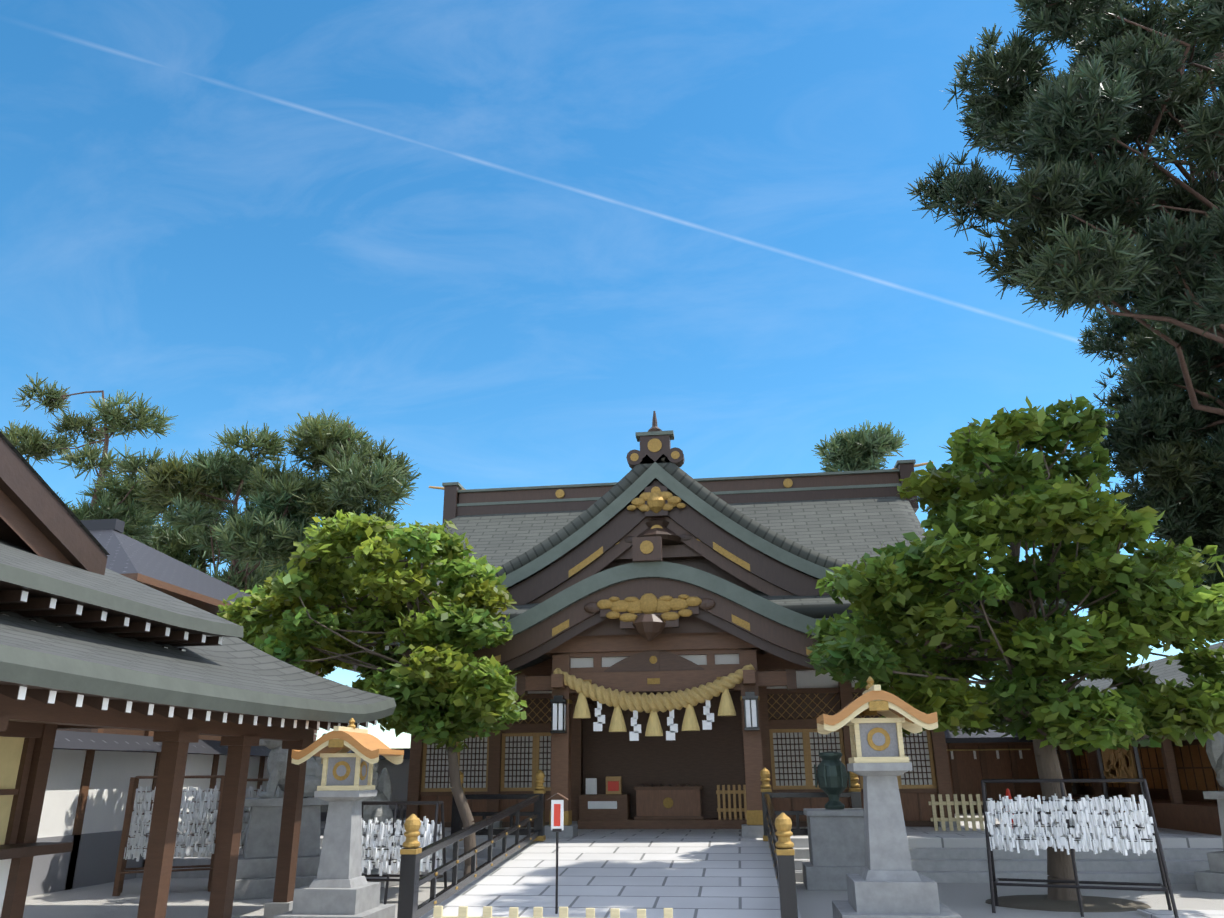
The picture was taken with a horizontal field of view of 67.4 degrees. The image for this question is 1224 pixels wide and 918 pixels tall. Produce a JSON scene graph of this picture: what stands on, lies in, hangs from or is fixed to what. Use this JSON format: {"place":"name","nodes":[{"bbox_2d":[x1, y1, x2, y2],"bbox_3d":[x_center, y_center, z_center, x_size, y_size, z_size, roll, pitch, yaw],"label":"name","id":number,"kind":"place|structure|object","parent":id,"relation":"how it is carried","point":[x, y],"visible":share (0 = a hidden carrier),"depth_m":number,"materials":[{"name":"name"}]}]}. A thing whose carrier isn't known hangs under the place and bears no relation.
{"place":"outdoors","nodes":[
{"label":"outdoors","id":0,"kind":"place"},
{"bbox_2d":[0,431,395,917],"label":"pavilion","id":1,"kind":"structure","parent":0,"point":[89,639],"depth_m":8.87,"materials":[{"name":"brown wood"}]},
{"bbox_2d":[114,479,291,595],"bbox_3d":[-17.812,7.079,37.862,11.372,14.706,6.356,-3,-19,7],"label":"pine","id":2,"kind":"object","parent":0,"point":[176,544],"depth_m":37.42,"materials":[{"name":"green plant"}]},
{"bbox_2d":[134,421,329,593],"bbox_3d":[-13.421,5.500,31.724,8.201,13.624,6.649,-3,-19,7],"label":"pine","id":3,"kind":"object","parent":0,"point":[261,484],"depth_m":32.03,"materials":[{"name":"green plant"}]},
{"bbox_2d":[216,509,527,875],"bbox_3d":[-4.021,3.560,14.668,5.919,6.035,3.800,-3,-19,7],"label":"tree","id":4,"kind":"object","parent":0,"point":[291,634],"depth_m":14.06,"materials":[{"name":"green plant"}]},
{"bbox_2d":[0,0,1222,747],"label":"sky","id":5,"kind":"structure","parent":0,"point":[496,239],"materials":[{"name":"blue"}]},
{"bbox_2d":[23,878,1223,917],"bbox_3d":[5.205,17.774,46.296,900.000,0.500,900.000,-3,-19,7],"label":"ground","id":6,"kind":"structure","parent":0,"point":[188,897],"depth_m":11.82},
{"bbox_2d":[0,372,183,544],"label":"pine","id":7,"kind":"object","parent":6,"relation":"on","point":[114,419],"depth_m":35.86,"materials":[{"name":"green plant"}]},
{"bbox_2d":[57,519,273,740],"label":"tile roof house","id":8,"kind":"structure","parent":6,"relation":"on","point":[135,560],"depth_m":17.84,"materials":[{"name":"grey tile"}]},
{"bbox_2d":[112,775,224,895],"bbox_3d":[-6.380,5.434,13.344,1.312,1.572,0.611,8,-21,-22],"label":"omikuji rack","id":9,"kind":"object","parent":6,"relation":"on","point":[206,822],"visible":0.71,"depth_m":13.24,"materials":[{"name":"white paper"}]},
{"bbox_2d":[26,730,409,896],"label":"boundary wall","id":10,"kind":"structure","parent":6,"relation":"on","point":[86,794],"depth_m":14.26,"materials":[{"name":"paint"}]},
{"bbox_2d":[239,778,313,854],"bbox_3d":[-5.153,5.608,13.804,1.175,1.522,0.611,7,-20,-20],"label":"omikuji rack","id":11,"kind":"object","parent":6,"relation":"on","point":[250,792],"visible":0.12,"depth_m":13.78,"materials":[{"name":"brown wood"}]},
{"bbox_2d":[233,733,328,899],"bbox_3d":[-4.722,5.009,13.289,1.600,2.308,1.250,7,-20,-21],"label":"stone monument","id":12,"kind":"object","parent":6,"relation":"on","point":[256,869],"visible":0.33,"depth_m":12.83,"materials":[{"name":"stone"}]},
{"bbox_2d":[252,409,420,740],"bbox_3d":[-9.399,4.451,30.370,7.022,14.662,6.445,-3,-19,7],"label":"pine","id":13,"kind":"object","parent":6,"relation":"on","point":[356,481],"depth_m":30.94,"materials":[{"name":"green plant"}]},
{"bbox_2d":[273,718,403,917],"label":"stone lantern","id":14,"kind":"object","parent":6,"relation":"on","point":[340,886],"visible":1,"depth_m":9.63,"materials":[{"name":"stone"}]},
{"bbox_2d":[320,763,420,887],"bbox_3d":[-3.820,5.515,14.020,1.188,1.813,1.520,-10,-21,26],"label":"statue on pedestal","id":15,"kind":"object","parent":6,"relation":"on","point":[383,788],"visible":0.19,"depth_m":14.05,"materials":[{"name":"stone"}]},
{"bbox_2d":[362,801,446,903],"bbox_3d":[-2.794,5.087,11.888,1.240,1.224,0.679,-3,-19,7],"label":"omikuji rack","id":16,"kind":"object","parent":6,"relation":"on","point":[427,830],"visible":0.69,"depth_m":11.80,"materials":[{"name":"paper"}]},
{"bbox_2d":[420,838,800,917],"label":"paved walkway","id":17,"kind":"structure","parent":6,"relation":"on","point":[704,877],"depth_m":11.16,"materials":[{"name":"stone"}]},
{"bbox_2d":[433,906,672,917],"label":"yellow fence","id":18,"kind":"object","parent":17,"relation":"on","point":[513,912],"visible":1,"depth_m":7.70,"materials":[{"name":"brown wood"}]},
{"bbox_2d":[547,793,568,913],"bbox_3d":[-0.577,4.137,9.660,0.240,1.170,0.100,-3,-19,7],"label":"sign post","id":19,"kind":"object","parent":17,"relation":"on","point":[557,812],"visible":1,"depth_m":9.74,"materials":[{"name":"metal"}]},
{"bbox_2d":[397,767,861,917],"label":"bridge railings","id":20,"kind":"object","parent":17,"relation":"on","point":[779,832],"visible":0.9,"depth_m":10.82,"materials":[{"name":"black metal"}]},
{"bbox_2d":[136,847,1222,883],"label":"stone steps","id":21,"kind":"structure","parent":6,"relation":"on","point":[960,865],"depth_m":13.67,"materials":[{"name":"stone"}]},
{"bbox_2d":[802,751,864,890],"bbox_3d":[3.237,5.194,13.290,1.000,1.830,0.900,-3,-19,7],"label":"bronze urn pedestal","id":22,"kind":"object","parent":6,"relation":"on","point":[836,835],"visible":0.9,"depth_m":12.92,"materials":[{"name":"stone"}]},
{"bbox_2d":[816,677,960,917],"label":"stone lantern","id":23,"kind":"object","parent":6,"relation":"on","point":[888,881],"visible":1,"depth_m":9.17,"materials":[{"name":"stone"}]},
{"bbox_2d":[985,894,1151,911],"bbox_3d":[5.523,5.431,11.165,2.000,0.156,1.600,-3,-19,7],"label":"soil bed","id":24,"kind":"object","parent":6,"relation":"on","point":[1089,903],"visible":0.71,"depth_m":10.84,"materials":[{"name":"brown soil"}]},
{"bbox_2d":[981,778,1178,917],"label":"omikuji rack","id":25,"kind":"object","parent":6,"relation":"on","point":[1020,808],"visible":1,"depth_m":10.56,"materials":[{"name":"paper"}]},
{"bbox_2d":[1137,909,1223,917],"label":"side path paving","id":26,"kind":"structure","parent":6,"relation":"on","point":[1186,913],"depth_m":10.09,"materials":[{"name":"grey stone"}]},
{"bbox_2d":[1194,731,1223,893],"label":"komainu","id":27,"kind":"object","parent":6,"relation":"on","point":[1211,880],"visible":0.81,"depth_m":12.32,"materials":[{"name":"stone"}]},
{"bbox_2d":[429,459,932,523],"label":"roof ridge","id":28,"kind":"structure","parent":0,"point":[460,499],"depth_m":23.97,"materials":[{"name":"brown wood"}]},
{"bbox_2d":[176,814,1222,847],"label":"platform","id":29,"kind":"structure","parent":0,"point":[924,837],"depth_m":15.25,"materials":[{"name":"grey stone"}]},
{"bbox_2d":[516,632,796,837],"bbox_3d":[0.913,5.097,16.960,5.180,3.340,3.500,-3,-19,7],"label":"porch frame","id":30,"kind":"object","parent":29,"relation":"on","point":[670,662],"visible":0.81,"depth_m":15.97,"materials":[{"name":"brown wood"}]},
{"bbox_2d":[462,536,825,669],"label":"curved porch gable","id":31,"kind":"structure","parent":30,"relation":"on","point":[649,609],"depth_m":15.87,"materials":[{"name":"brown wood"}]},
{"bbox_2d":[473,577,819,670],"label":"porch roof","id":32,"kind":"structure","parent":31,"relation":"attached to","point":[540,659],"depth_m":15.97,"materials":[{"name":"green metal"}]},
{"bbox_2d":[553,663,755,740],"bbox_3d":[0.707,4.162,15.689,3.523,1.244,0.353,-3,-19,7],"label":"shimenawa rope","id":33,"kind":"object","parent":30,"relation":"attached to","point":[651,703],"visible":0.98,"depth_m":15.57,"materials":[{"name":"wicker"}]},
{"bbox_2d":[403,645,956,828],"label":"shrine building","id":34,"kind":"structure","parent":29,"relation":"on","point":[683,780],"depth_m":18.50,"materials":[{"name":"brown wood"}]},
{"bbox_2d":[335,634,1010,672],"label":"roof rafters","id":35,"kind":"object","parent":34,"relation":"attached to","point":[942,644],"visible":0.02,"depth_m":18.01,"materials":[{"name":"brown wood"}]},
{"bbox_2d":[345,496,1069,622],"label":"roof","id":36,"kind":"structure","parent":34,"relation":"on","point":[849,530],"depth_m":22.36,"materials":[{"name":"grey tile"}]},
{"bbox_2d":[495,411,836,604],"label":"roof gable","id":37,"kind":"structure","parent":36,"relation":"on","point":[690,528],"depth_m":18.43,"materials":[{"name":"brown wood"}]},
{"bbox_2d":[487,454,856,589],"bbox_3d":[1.282,2.178,21.136,8.435,2.829,5.850,-3,-19,7],"label":"gable roof edge","id":38,"kind":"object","parent":37,"relation":"attached to","point":[633,475],"depth_m":18.51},
{"bbox_2d":[269,599,1079,644],"bbox_3d":[0.834,2.986,17.194,15.400,0.725,0.001,-3,-19,7],"label":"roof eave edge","id":39,"kind":"object","parent":36,"relation":"attached to","point":[392,643],"visible":0.02,"depth_m":16.78,"materials":[{"name":"grey metal"}]},
{"bbox_2d":[928,788,1013,830],"bbox_3d":[6.413,6.195,16.231,1.517,0.700,0.348,-8,-20,21],"label":"wooden fence","id":40,"kind":"object","parent":29,"relation":"on","point":[956,803],"visible":0.71,"depth_m":16.29,"materials":[{"name":"yellow wood"}]},
{"bbox_2d":[944,722,1042,813],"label":"tiled building","id":41,"kind":"structure","parent":29,"relation":"on","point":[974,759],"depth_m":22.92,"materials":[{"name":"brown wood"}]},
{"bbox_2d":[811,420,908,472],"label":"pine","id":42,"kind":"object","parent":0,"point":[858,450],"visible":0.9,"depth_m":46.31,"materials":[{"name":"green plant"}]},
{"bbox_2d":[805,396,1223,900],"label":"tree","id":43,"kind":"object","parent":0,"point":[1039,510],"depth_m":11.22,"materials":[{"name":"green plant"}]},
{"bbox_2d":[906,0,1223,648],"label":"pine tree","id":44,"kind":"object","parent":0,"point":[1047,130],"depth_m":13.57,"materials":[{"name":"green plant"}]},
{"bbox_2d":[1015,642,1223,834],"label":"corridor building","id":45,"kind":"structure","parent":0,"point":[1179,779],"depth_m":17.87,"materials":[{"name":"brown wood"}]}
]}

